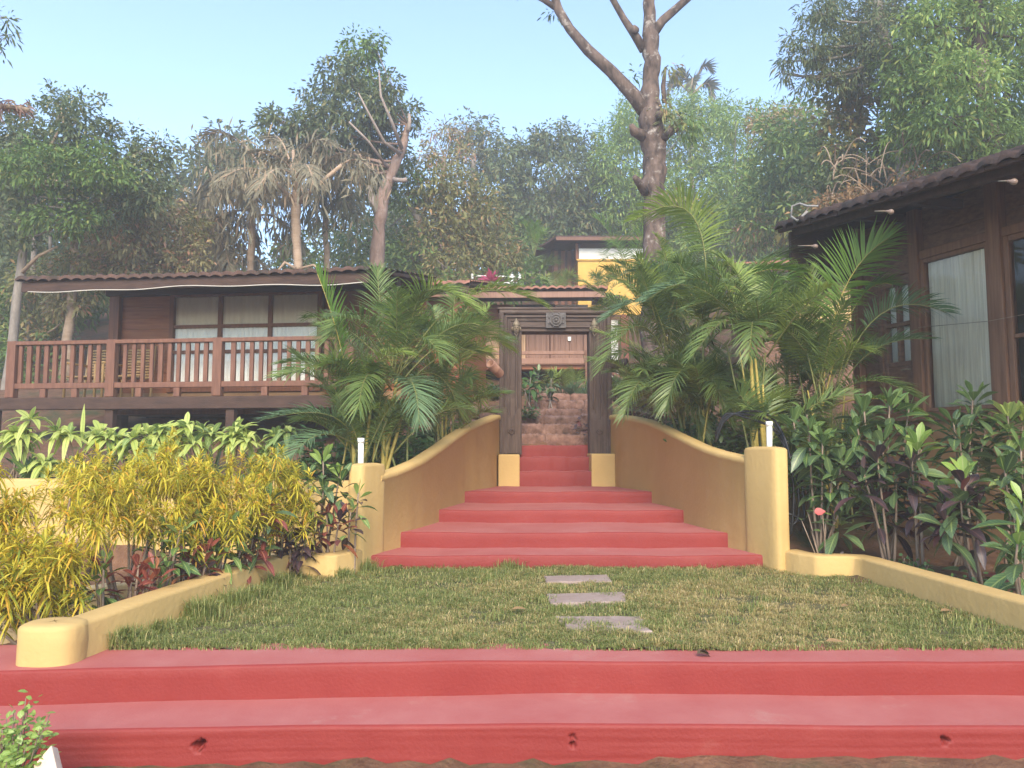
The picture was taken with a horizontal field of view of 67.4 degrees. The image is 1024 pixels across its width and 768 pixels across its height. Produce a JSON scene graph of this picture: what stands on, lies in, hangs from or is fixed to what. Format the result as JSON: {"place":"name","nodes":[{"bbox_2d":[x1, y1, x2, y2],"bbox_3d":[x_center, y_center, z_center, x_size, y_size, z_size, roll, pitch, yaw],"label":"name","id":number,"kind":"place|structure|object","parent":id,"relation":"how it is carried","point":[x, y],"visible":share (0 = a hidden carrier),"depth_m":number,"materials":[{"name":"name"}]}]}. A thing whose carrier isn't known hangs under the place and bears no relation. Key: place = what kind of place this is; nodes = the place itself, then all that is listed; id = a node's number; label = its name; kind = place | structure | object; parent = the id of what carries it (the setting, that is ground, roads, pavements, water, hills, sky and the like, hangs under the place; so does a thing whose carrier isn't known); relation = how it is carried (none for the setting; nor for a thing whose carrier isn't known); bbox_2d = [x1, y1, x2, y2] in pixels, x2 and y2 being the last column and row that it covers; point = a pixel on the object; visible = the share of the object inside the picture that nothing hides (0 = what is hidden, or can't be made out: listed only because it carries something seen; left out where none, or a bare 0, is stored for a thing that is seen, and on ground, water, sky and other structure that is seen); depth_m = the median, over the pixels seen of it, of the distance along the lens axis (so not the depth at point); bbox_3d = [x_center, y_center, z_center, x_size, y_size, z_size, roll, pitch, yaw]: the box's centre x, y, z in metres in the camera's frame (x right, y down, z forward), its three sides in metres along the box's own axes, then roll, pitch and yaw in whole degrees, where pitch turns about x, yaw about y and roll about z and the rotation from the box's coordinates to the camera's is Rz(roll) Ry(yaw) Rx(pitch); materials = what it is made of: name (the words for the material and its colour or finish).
{"place":"outdoors","nodes":[
{"label":"outdoors","id":0,"kind":"place"},
{"bbox_2d":[0,260,1023,767],"bbox_3d":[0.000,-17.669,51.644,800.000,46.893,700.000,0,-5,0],"label":"ground","id":1,"kind":"structure","parent":0,"point":[936,562],"depth_m":8.07,"materials":[{"name":"soil"}]},
{"bbox_2d":[0,406,51,477],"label":"pale plant","id":2,"kind":"object","parent":1,"relation":"on","point":[15,436],"visible":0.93,"depth_m":8.57,"materials":[{"name":"green plant"}]},
{"bbox_2d":[0,689,59,767],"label":"leafy shrub","id":3,"kind":"object","parent":1,"relation":"on","point":[13,754],"visible":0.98,"depth_m":3.14,"materials":[{"name":"green plant"}]},
{"bbox_2d":[19,451,79,487],"bbox_3d":[-5.155,1.072,8.677,0.738,0.635,0.630,2,-5,-24],"label":"pale plant","id":4,"kind":"object","parent":1,"relation":"on","point":[44,462],"visible":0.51,"depth_m":8.54,"materials":[{"name":"green plant"}]},
{"bbox_2d":[0,523,99,644],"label":"yellow croton","id":5,"kind":"object","parent":1,"relation":"on","point":[16,580],"visible":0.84,"depth_m":4.66,"materials":[{"name":"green plant"}]},
{"bbox_2d":[0,176,152,359],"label":"broadleaf tree","id":6,"kind":"object","parent":1,"relation":"on","point":[7,261],"visible":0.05,"depth_m":22.60,"materials":[{"name":"green plant"}]},
{"bbox_2d":[33,404,126,477],"bbox_3d":[-4.764,0.689,8.515,0.974,0.940,0.624,3,-6,-35],"label":"pale plant","id":7,"kind":"object","parent":1,"relation":"on","point":[66,435],"visible":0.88,"depth_m":8.47,"materials":[{"name":"green plant"}]},
{"bbox_2d":[0,455,162,627],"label":"yellow croton","id":8,"kind":"object","parent":1,"relation":"on","point":[21,506],"visible":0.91,"depth_m":4.98,"materials":[{"name":"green plant"}]},
{"bbox_2d":[0,78,182,389],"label":"broadleaf tree","id":9,"kind":"object","parent":1,"relation":"on","point":[28,168],"visible":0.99,"depth_m":17.84,"materials":[{"name":"green plant"}]},
{"bbox_2d":[68,549,126,614],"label":"broad croton","id":10,"kind":"object","parent":1,"relation":"on","point":[105,601],"visible":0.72,"depth_m":4.96,"materials":[{"name":"green plant"}]},
{"bbox_2d":[0,191,217,380],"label":"broadleaf tree","id":11,"kind":"object","parent":1,"relation":"on","point":[170,260],"visible":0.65,"depth_m":19.63,"materials":[{"name":"green plant"}]},
{"bbox_2d":[47,440,192,603],"bbox_3d":[-2.827,1.135,5.578,1.215,1.476,0.826,0,-5,0],"label":"yellow croton","id":12,"kind":"object","parent":1,"relation":"on","point":[68,477],"visible":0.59,"depth_m":5.54,"materials":[{"name":"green plant"}]},
{"bbox_2d":[100,423,161,472],"bbox_3d":[-4.285,0.796,8.597,0.826,0.720,0.580,0,-5,0],"label":"pale plant","id":13,"kind":"object","parent":1,"relation":"on","point":[121,446],"visible":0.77,"depth_m":8.53,"materials":[{"name":"green plant"}]},
{"bbox_2d":[0,553,273,643],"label":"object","id":14,"kind":"structure","parent":1,"relation":"on","point":[123,586],"depth_m":6.02,"materials":[{"name":"brown soil"}]},
{"bbox_2d":[104,549,174,599],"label":"broad croton","id":15,"kind":"object","parent":1,"relation":"on","point":[141,569],"visible":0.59,"depth_m":5.15,"materials":[{"name":"red plant"}]},
{"bbox_2d":[131,515,204,587],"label":"broad croton","id":16,"kind":"object","parent":1,"relation":"on","point":[187,567],"visible":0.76,"depth_m":5.46,"materials":[{"name":"green plant"}]},
{"bbox_2d":[0,478,348,562],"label":"retaining wall","id":17,"kind":"structure","parent":1,"relation":"on","point":[18,483],"depth_m":8.26,"materials":[{"name":"paint"}]},
{"bbox_2d":[118,425,251,582],"bbox_3d":[-2.548,1.104,5.969,1.012,1.576,1.199,2,-5,-19],"label":"yellow croton","id":18,"kind":"object","parent":1,"relation":"on","point":[189,510],"visible":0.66,"depth_m":5.81,"materials":[{"name":"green plant"}]},
{"bbox_2d":[16,548,362,667],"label":"garden wall","id":19,"kind":"structure","parent":1,"relation":"on","point":[53,642],"depth_m":4.61,"materials":[{"name":"paint"}]},
{"bbox_2d":[160,412,223,478],"bbox_3d":[-3.575,0.731,8.633,0.664,0.842,0.827,0,-5,0],"label":"pale plant","id":20,"kind":"object","parent":1,"relation":"on","point":[206,433],"visible":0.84,"depth_m":8.58,"materials":[{"name":"green plant"}]},
{"bbox_2d":[169,537,229,591],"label":"broad croton","id":21,"kind":"object","parent":1,"relation":"on","point":[209,544],"visible":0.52,"depth_m":5.63,"materials":[{"name":"red plant"}]},
{"bbox_2d":[167,502,253,584],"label":"broad croton","id":22,"kind":"object","parent":1,"relation":"on","point":[238,564],"visible":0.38,"depth_m":5.83,"materials":[{"name":"green plant"}]},
{"bbox_2d":[0,265,435,445],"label":"wooden bungalow","id":23,"kind":"object","parent":1,"relation":"on","point":[218,339],"visible":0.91,"depth_m":12.42,"materials":[{"name":"brown wood"}]},
{"bbox_2d":[100,346,156,396],"bbox_3d":[-6.635,-0.189,13.304,0.600,1.019,0.677,-1,-5,7],"label":"bamboo chair","id":24,"kind":"object","parent":23,"relation":"on","point":[120,377],"visible":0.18,"depth_m":13.50,"materials":[{"name":"brown wood"}]},
{"bbox_2d":[166,291,323,392],"bbox_3d":[-4.752,-0.764,13.659,2.860,1.810,0.090,-1,-5,7],"label":"window","id":25,"kind":"structure","parent":23,"relation":"in","point":[276,314],"depth_m":13.69,"materials":[{"name":"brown wood"}]},
{"bbox_2d":[325,290,379,394],"bbox_3d":[-2.789,-0.716,13.398,0.940,1.950,0.138,-1,-5,7],"label":"door","id":26,"kind":"structure","parent":23,"relation":"in","point":[349,298],"depth_m":13.45,"materials":[{"name":"brown wood"}]},
{"bbox_2d":[166,195,273,272],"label":"fishtail palm","id":27,"kind":"object","parent":1,"relation":"on","point":[223,264],"visible":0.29,"depth_m":22.16,"materials":[{"name":"beige plant"}]},
{"bbox_2d":[173,448,282,569],"bbox_3d":[-2.332,1.206,6.159,0.968,1.392,0.793,-3,-5,28],"label":"yellow croton","id":28,"kind":"object","parent":1,"relation":"on","point":[238,504],"visible":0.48,"depth_m":6.12,"materials":[{"name":"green plant"}]},
{"bbox_2d":[208,417,263,479],"bbox_3d":[-3.093,0.758,8.742,0.657,0.791,0.551,0,-5,0],"label":"pale plant","id":29,"kind":"object","parent":1,"relation":"on","point":[235,435],"visible":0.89,"depth_m":8.70,"materials":[{"name":"green plant"}]},
{"bbox_2d":[176,155,319,270],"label":"fishtail palm","id":30,"kind":"object","parent":1,"relation":"on","point":[224,216],"visible":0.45,"depth_m":21.43,"materials":[{"name":"beige plant"}]},
{"bbox_2d":[193,446,318,562],"bbox_3d":[-2.246,1.231,6.626,1.023,1.395,0.770,-2,-5,24],"label":"yellow croton","id":31,"kind":"object","parent":1,"relation":"on","point":[262,469],"visible":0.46,"depth_m":6.57,"materials":[{"name":"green plant"}]},
{"bbox_2d":[223,482,297,584],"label":"broad croton","id":32,"kind":"object","parent":1,"relation":"on","point":[262,554],"visible":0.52,"depth_m":6.17,"materials":[{"name":"red plant"}]},
{"bbox_2d":[246,423,304,480],"bbox_3d":[-2.673,0.799,8.786,0.690,0.704,0.577,0,-5,0],"label":"pale plant","id":33,"kind":"object","parent":1,"relation":"on","point":[277,433],"visible":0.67,"depth_m":8.73,"materials":[{"name":"green plant"}]},
{"bbox_2d":[188,117,392,269],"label":"fishtail palm","id":34,"kind":"object","parent":1,"relation":"on","point":[299,173],"visible":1,"depth_m":20.10,"materials":[{"name":"beige plant"}]},
{"bbox_2d":[254,443,328,574],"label":"yellow croton","id":35,"kind":"object","parent":1,"relation":"on","point":[292,467],"visible":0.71,"depth_m":6.72,"materials":[{"name":"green plant"}]},
{"bbox_2d":[261,506,324,577],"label":"broad croton","id":36,"kind":"object","parent":1,"relation":"on","point":[297,565],"visible":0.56,"depth_m":6.72,"materials":[{"name":"purple plant"}]},
{"bbox_2d":[286,443,361,552],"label":"broad croton","id":37,"kind":"object","parent":1,"relation":"on","point":[326,490],"visible":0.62,"depth_m":7.11,"materials":[{"name":"green plant"}]},
{"bbox_2d":[293,497,357,560],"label":"broad croton","id":38,"kind":"object","parent":1,"relation":"on","point":[328,507],"visible":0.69,"depth_m":6.92,"materials":[{"name":"purple plant"}]},
{"bbox_2d":[289,424,373,479],"bbox_3d":[-2.179,0.862,9.141,1.099,0.767,1.169,-4,-6,39],"label":"undershrub","id":39,"kind":"object","parent":1,"relation":"on","point":[309,457],"visible":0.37,"depth_m":9.04,"materials":[{"name":"green plant"}]},
{"bbox_2d":[279,176,384,267],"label":"fishtail palm","id":40,"kind":"object","parent":1,"relation":"on","point":[347,204],"visible":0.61,"depth_m":21.83,"materials":[{"name":"beige plant"}]},
{"bbox_2d":[255,260,417,478],"bbox_3d":[-1.800,-0.092,8.453,1.710,2.550,1.955,0,-5,0],"label":"feather palm","id":41,"kind":"object","parent":1,"relation":"on","point":[344,363],"visible":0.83,"depth_m":8.29,"materials":[{"name":"green plant"}]},
{"bbox_2d":[250,23,431,267],"bbox_3d":[-5.068,-5.729,23.853,4.729,10.377,4.621,-2,-5,18],"label":"broadleaf tree","id":42,"kind":"object","parent":1,"relation":"on","point":[371,92],"visible":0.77,"depth_m":22.99,"materials":[{"name":"green plant"}]},
{"bbox_2d":[331,483,375,572],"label":"broad croton","id":43,"kind":"object","parent":1,"relation":"on","point":[361,517],"visible":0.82,"depth_m":6.99,"materials":[{"name":"green plant"}]},
{"bbox_2d":[287,259,551,469],"bbox_3d":[-1.099,-0.204,8.877,2.896,2.811,2.354,2,-5,-19],"label":"feather palm","id":44,"kind":"object","parent":1,"relation":"on","point":[395,322],"visible":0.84,"depth_m":8.65,"materials":[{"name":"green plant"}]},
{"bbox_2d":[348,415,500,563],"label":"curved wall","id":45,"kind":"structure","parent":1,"relation":"on","point":[422,489],"depth_m":8.40,"materials":[{"name":"paint"}]},
{"bbox_2d":[323,144,531,285],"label":"broadleaf tree","id":46,"kind":"object","parent":1,"relation":"on","point":[447,193],"visible":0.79,"depth_m":25.28,"materials":[{"name":"green plant"}]},
{"bbox_2d":[369,283,519,443],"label":"feather palm","id":47,"kind":"object","parent":1,"relation":"on","point":[470,376],"visible":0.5,"depth_m":10.12,"materials":[{"name":"green plant"}]},
{"bbox_2d":[405,114,483,269],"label":"broadleaf tree","id":48,"kind":"object","parent":1,"relation":"on","point":[450,135],"visible":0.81,"depth_m":29.92,"materials":[{"name":"brown plant"}]},
{"bbox_2d":[401,280,490,404],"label":"tiled cottage","id":49,"kind":"structure","parent":1,"relation":"on","point":[467,284],"depth_m":16.03,"materials":[{"name":"brown wood"}]},
{"bbox_2d":[438,105,512,280],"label":"broadleaf tree","id":50,"kind":"object","parent":1,"relation":"on","point":[479,136],"visible":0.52,"depth_m":39.14,"materials":[{"name":"green plant"}]},
{"bbox_2d":[0,643,1023,767],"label":"red steps","id":51,"kind":"structure","parent":1,"relation":"on","point":[169,707],"depth_m":3.97,"materials":[{"name":"paint"}]},
{"bbox_2d":[0,94,1023,382],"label":"trees","id":52,"kind":"object","parent":1,"relation":"on","point":[780,134],"visible":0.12,"depth_m":27.22,"materials":[{"name":"green plant"}]},
{"bbox_2d":[429,285,628,380],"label":"veranda house","id":53,"kind":"structure","parent":1,"relation":"on","point":[552,351],"depth_m":19.63,"materials":[{"name":"brown wood"}]},
{"bbox_2d":[550,335,586,364],"bbox_3d":[1.515,-0.869,19.934,1.030,1.540,0.145,0,-5,2],"label":"double door","id":54,"kind":"structure","parent":53,"relation":"in","point":[557,342],"depth_m":19.93,"materials":[{"name":"wood"}]},
{"bbox_2d":[478,115,627,284],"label":"broadleaf tree","id":55,"kind":"object","parent":1,"relation":"on","point":[541,151],"visible":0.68,"depth_m":37.17,"materials":[{"name":"green plant"}]},
{"bbox_2d":[371,445,762,569],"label":"red staircase","id":56,"kind":"structure","parent":1,"relation":"on","point":[555,507],"depth_m":8.07,"materials":[{"name":"paint"}]},
{"bbox_2d":[498,454,519,485],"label":"gate plinth","id":57,"kind":"structure","parent":56,"relation":"on","point":[508,469],"depth_m":11.36,"materials":[{"name":"paint"}]},
{"bbox_2d":[497,307,612,454],"bbox_3d":[0.670,-0.046,11.946,1.790,2.275,0.418,0,-5,0],"label":"carved gateway","id":58,"kind":"object","parent":57,"relation":"on","point":[518,322],"visible":0.9,"depth_m":11.86,"materials":[{"name":"brown wood"}]},
{"bbox_2d":[587,454,614,486],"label":"gate plinth","id":59,"kind":"structure","parent":56,"relation":"on","point":[602,468],"depth_m":11.37,"materials":[{"name":"paint"}]},
{"bbox_2d":[522,382,614,444],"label":"laterite steps","id":60,"kind":"structure","parent":1,"relation":"on","point":[550,426],"depth_m":13.73,"materials":[{"name":"brown stone"}]},
{"bbox_2d":[533,236,642,314],"bbox_3d":[3.220,-4.111,31.851,4.600,3.780,5.200,0,-5,0],"label":"yellow hut","id":61,"kind":"object","parent":1,"relation":"on","point":[580,254],"visible":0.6,"depth_m":30.51,"materials":[{"name":"paint"}]},
{"bbox_2d":[517,0,714,390],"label":"bare trunk tree","id":62,"kind":"object","parent":1,"relation":"on","point":[652,134],"visible":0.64,"depth_m":17.85,"materials":[{"name":"brown plant"}]},
{"bbox_2d":[587,207,681,282],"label":"palm","id":63,"kind":"object","parent":1,"relation":"on","point":[614,244],"visible":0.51,"depth_m":24.14,"materials":[{"name":"green plant"}]},
{"bbox_2d":[580,83,745,249],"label":"feathery tree","id":64,"kind":"object","parent":1,"relation":"on","point":[625,141],"visible":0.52,"depth_m":36.22,"materials":[{"name":"green plant"}]},
{"bbox_2d":[582,245,749,444],"bbox_3d":[1.975,-0.347,10.285,2.192,2.729,2.435,0,-5,0],"label":"feather palm","id":65,"kind":"object","parent":1,"relation":"on","point":[662,307],"visible":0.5,"depth_m":9.77,"materials":[{"name":"green plant"}]},
{"bbox_2d":[592,225,781,416],"bbox_3d":[2.622,-0.617,11.594,2.944,3.299,2.435,0,-5,0],"label":"feather palm","id":66,"kind":"object","parent":1,"relation":"on","point":[664,247],"visible":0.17,"depth_m":11.35,"materials":[{"name":"green plant"}]},
{"bbox_2d":[666,58,721,270],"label":"ridge palm","id":67,"kind":"object","parent":1,"relation":"on","point":[691,83],"visible":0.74,"depth_m":42.31,"materials":[{"name":"green plant"}]},
{"bbox_2d":[609,414,789,572],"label":"curved wall","id":68,"kind":"structure","parent":1,"relation":"on","point":[741,500],"depth_m":8.17,"materials":[{"name":"paint"}]},
{"bbox_2d":[586,173,816,445],"bbox_3d":[2.481,-0.751,9.418,2.983,3.487,2.255,0,-5,0],"label":"feather palm","id":69,"kind":"object","parent":1,"relation":"on","point":[706,381],"visible":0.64,"depth_m":9.23,"materials":[{"name":"green plant"}]},
{"bbox_2d":[666,92,796,278],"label":"feathery tree","id":70,"kind":"object","parent":1,"relation":"on","point":[728,247],"visible":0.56,"depth_m":33.64,"materials":[{"name":"green plant"}]},
{"bbox_2d":[693,418,792,456],"bbox_3d":[2.774,0.695,9.178,1.145,0.915,1.279,0,-5,0],"label":"undershrub","id":71,"kind":"object","parent":1,"relation":"on","point":[726,436],"visible":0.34,"depth_m":8.98,"materials":[{"name":"green plant"}]},
{"bbox_2d":[673,247,864,447],"bbox_3d":[2.652,-0.176,8.553,1.854,2.908,2.142,0,-5,0],"label":"feather palm","id":72,"kind":"object","parent":1,"relation":"on","point":[756,309],"visible":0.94,"depth_m":8.33,"materials":[{"name":"green plant"}]},
{"bbox_2d":[712,260,853,398],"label":"woven cottage","id":73,"kind":"structure","parent":1,"relation":"on","point":[734,360],"depth_m":16.64,"materials":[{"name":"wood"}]},
{"bbox_2d":[725,94,845,273],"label":"broadleaf tree","id":74,"kind":"object","parent":1,"relation":"on","point":[757,146],"visible":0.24,"depth_m":27.51,"materials":[{"name":"green plant"}]},
{"bbox_2d":[726,259,867,474],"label":"feather palm","id":75,"kind":"object","parent":1,"relation":"on","point":[796,380],"visible":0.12,"depth_m":9.91,"materials":[{"name":"green plant"}]},
{"bbox_2d":[768,392,843,540],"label":"broad croton","id":76,"kind":"object","parent":1,"relation":"on","point":[796,411],"visible":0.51,"depth_m":7.83,"materials":[{"name":"green plant"}]},
{"bbox_2d":[788,412,871,553],"bbox_3d":[2.988,0.989,7.262,0.731,1.483,0.883,0,-5,0],"label":"broad croton","id":77,"kind":"object","parent":1,"relation":"on","point":[810,466],"visible":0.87,"depth_m":7.20,"materials":[{"name":"green plant"}]},
{"bbox_2d":[772,60,919,245],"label":"vine covered tree","id":78,"kind":"object","parent":1,"relation":"on","point":[847,120],"visible":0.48,"depth_m":18.39,"materials":[{"name":"green plant"}]},
{"bbox_2d":[736,214,961,528],"bbox_3d":[3.658,-0.140,8.593,2.447,3.477,1.582,-4,-6,36],"label":"feather palm","id":79,"kind":"object","parent":1,"relation":"on","point":[803,352],"visible":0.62,"depth_m":8.54,"materials":[{"name":"green plant"}]},
{"bbox_2d":[768,0,934,183],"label":"overhanging tree","id":80,"kind":"object","parent":1,"relation":"on","point":[851,43],"visible":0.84,"depth_m":17.52,"materials":[{"name":"green plant"}]},
{"bbox_2d":[831,437,928,562],"bbox_3d":[3.284,1.084,6.888,0.899,1.223,0.735,0,-5,0],"label":"broad croton","id":81,"kind":"object","parent":1,"relation":"on","point":[885,501],"visible":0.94,"depth_m":6.83,"materials":[{"name":"green plant"}]},
{"bbox_2d":[823,387,955,560],"bbox_3d":[3.531,0.853,7.205,1.082,1.689,0.851,0,-5,0],"label":"broad croton","id":82,"kind":"object","parent":1,"relation":"on","point":[871,432],"visible":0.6,"depth_m":7.20,"materials":[{"name":"green plant"}]},
{"bbox_2d":[775,144,1023,546],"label":"glazed bungalow","id":83,"kind":"object","parent":1,"relation":"on","point":[963,227],"visible":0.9,"depth_m":8.61,"materials":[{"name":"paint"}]},
{"bbox_2d":[876,265,918,435],"bbox_3d":[4.662,-0.407,9.328,0.189,2.060,0.515,2,-5,-19],"label":"door","id":84,"kind":"structure","parent":83,"relation":"in","point":[900,364],"depth_m":9.36,"materials":[{"name":"brown wood"}]},
{"bbox_2d":[920,242,996,411],"bbox_3d":[4.984,-0.601,8.569,0.090,1.790,0.875,2,-5,-19],"label":"window","id":85,"kind":"structure","parent":83,"relation":"in","point":[963,352],"depth_m":8.61,"materials":[{"name":"grey wood"}]},
{"bbox_2d":[1002,231,1023,404],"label":"window","id":86,"kind":"structure","parent":83,"relation":"in","point":[1008,246],"depth_m":7.94,"materials":[{"name":"brown wood"}]},
{"bbox_2d":[785,549,1023,632],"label":"garden wall","id":87,"kind":"structure","parent":1,"relation":"on","point":[1003,607],"depth_m":5.79,"materials":[{"name":"paint"}]},
{"bbox_2d":[875,422,950,567],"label":"broad croton","id":88,"kind":"object","parent":1,"relation":"on","point":[920,436],"visible":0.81,"depth_m":6.73,"materials":[{"name":"green plant"}]},
{"bbox_2d":[862,0,1023,185],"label":"leafy tree","id":89,"kind":"object","parent":1,"relation":"on","point":[927,83],"visible":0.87,"depth_m":15.74,"materials":[{"name":"green plant"}]},
{"bbox_2d":[803,122,975,213],"bbox_3d":[7.890,-4.238,15.917,3.621,2.310,2.176,0,-5,0],"label":"dry creeper","id":90,"kind":"object","parent":89,"relation":"on","point":[839,196],"visible":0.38,"depth_m":15.84,"materials":[{"name":"brown plant"}]},
{"bbox_2d":[908,455,1013,584],"bbox_3d":[3.675,1.224,6.183,0.856,1.295,0.708,0,-5,0],"label":"broad croton","id":91,"kind":"object","parent":1,"relation":"on","point":[952,509],"visible":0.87,"depth_m":6.12,"materials":[{"name":"green plant"}]},
{"bbox_2d":[924,380,1023,565],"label":"broad croton","id":92,"kind":"object","parent":1,"relation":"on","point":[970,449],"visible":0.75,"depth_m":7.06,"materials":[{"name":"green plant"}]},
{"bbox_2d":[965,429,1023,590],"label":"broad croton","id":93,"kind":"object","parent":1,"relation":"on","point":[1006,460],"visible":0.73,"depth_m":6.04,"materials":[{"name":"green plant"}]},
{"bbox_2d":[971,481,1023,595],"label":"broad croton","id":94,"kind":"object","parent":1,"relation":"on","point":[1013,572],"visible":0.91,"depth_m":5.41,"materials":[{"name":"green plant"}]},
{"bbox_2d":[978,399,1023,563],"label":"broad croton","id":95,"kind":"object","parent":1,"relation":"on","point":[1009,410],"visible":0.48,"depth_m":6.97,"materials":[{"name":"green plant"}]},
{"bbox_2d":[0,0,1023,269],"label":"sky","id":96,"kind":"structure","parent":0,"point":[169,64],"materials":[{"name":"blue"}]},
{"bbox_2d":[105,557,1023,650],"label":"lawn","id":97,"kind":"structure","parent":0,"point":[784,602],"depth_m":5.28,"materials":[{"name":"plant"}]},
{"bbox_2d":[547,592,626,608],"bbox_3d":[0.573,1.653,5.797,0.635,0.088,0.380,1,-5,-7],"label":"stepping stone","id":98,"kind":"object","parent":97,"relation":"on","point":[576,598],"visible":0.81,"depth_m":5.75,"materials":[{"name":"grey stone"}]},
{"bbox_2d":[556,616,651,633],"bbox_3d":[0.579,1.582,4.943,0.581,0.088,0.427,0,-5,0],"label":"stepping stone","id":99,"kind":"object","parent":97,"relation":"on","point":[616,620],"visible":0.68,"depth_m":4.98,"materials":[{"name":"grey stone"}]},
{"bbox_2d":[714,410,804,535],"bbox_3d":[2.547,0.886,7.918,0.236,1.258,0.976,3,-6,-34],"label":"plant","id":100,"kind":"object","parent":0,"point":[725,417],"visible":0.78,"depth_m":7.76,"materials":[{"name":"green plant"}]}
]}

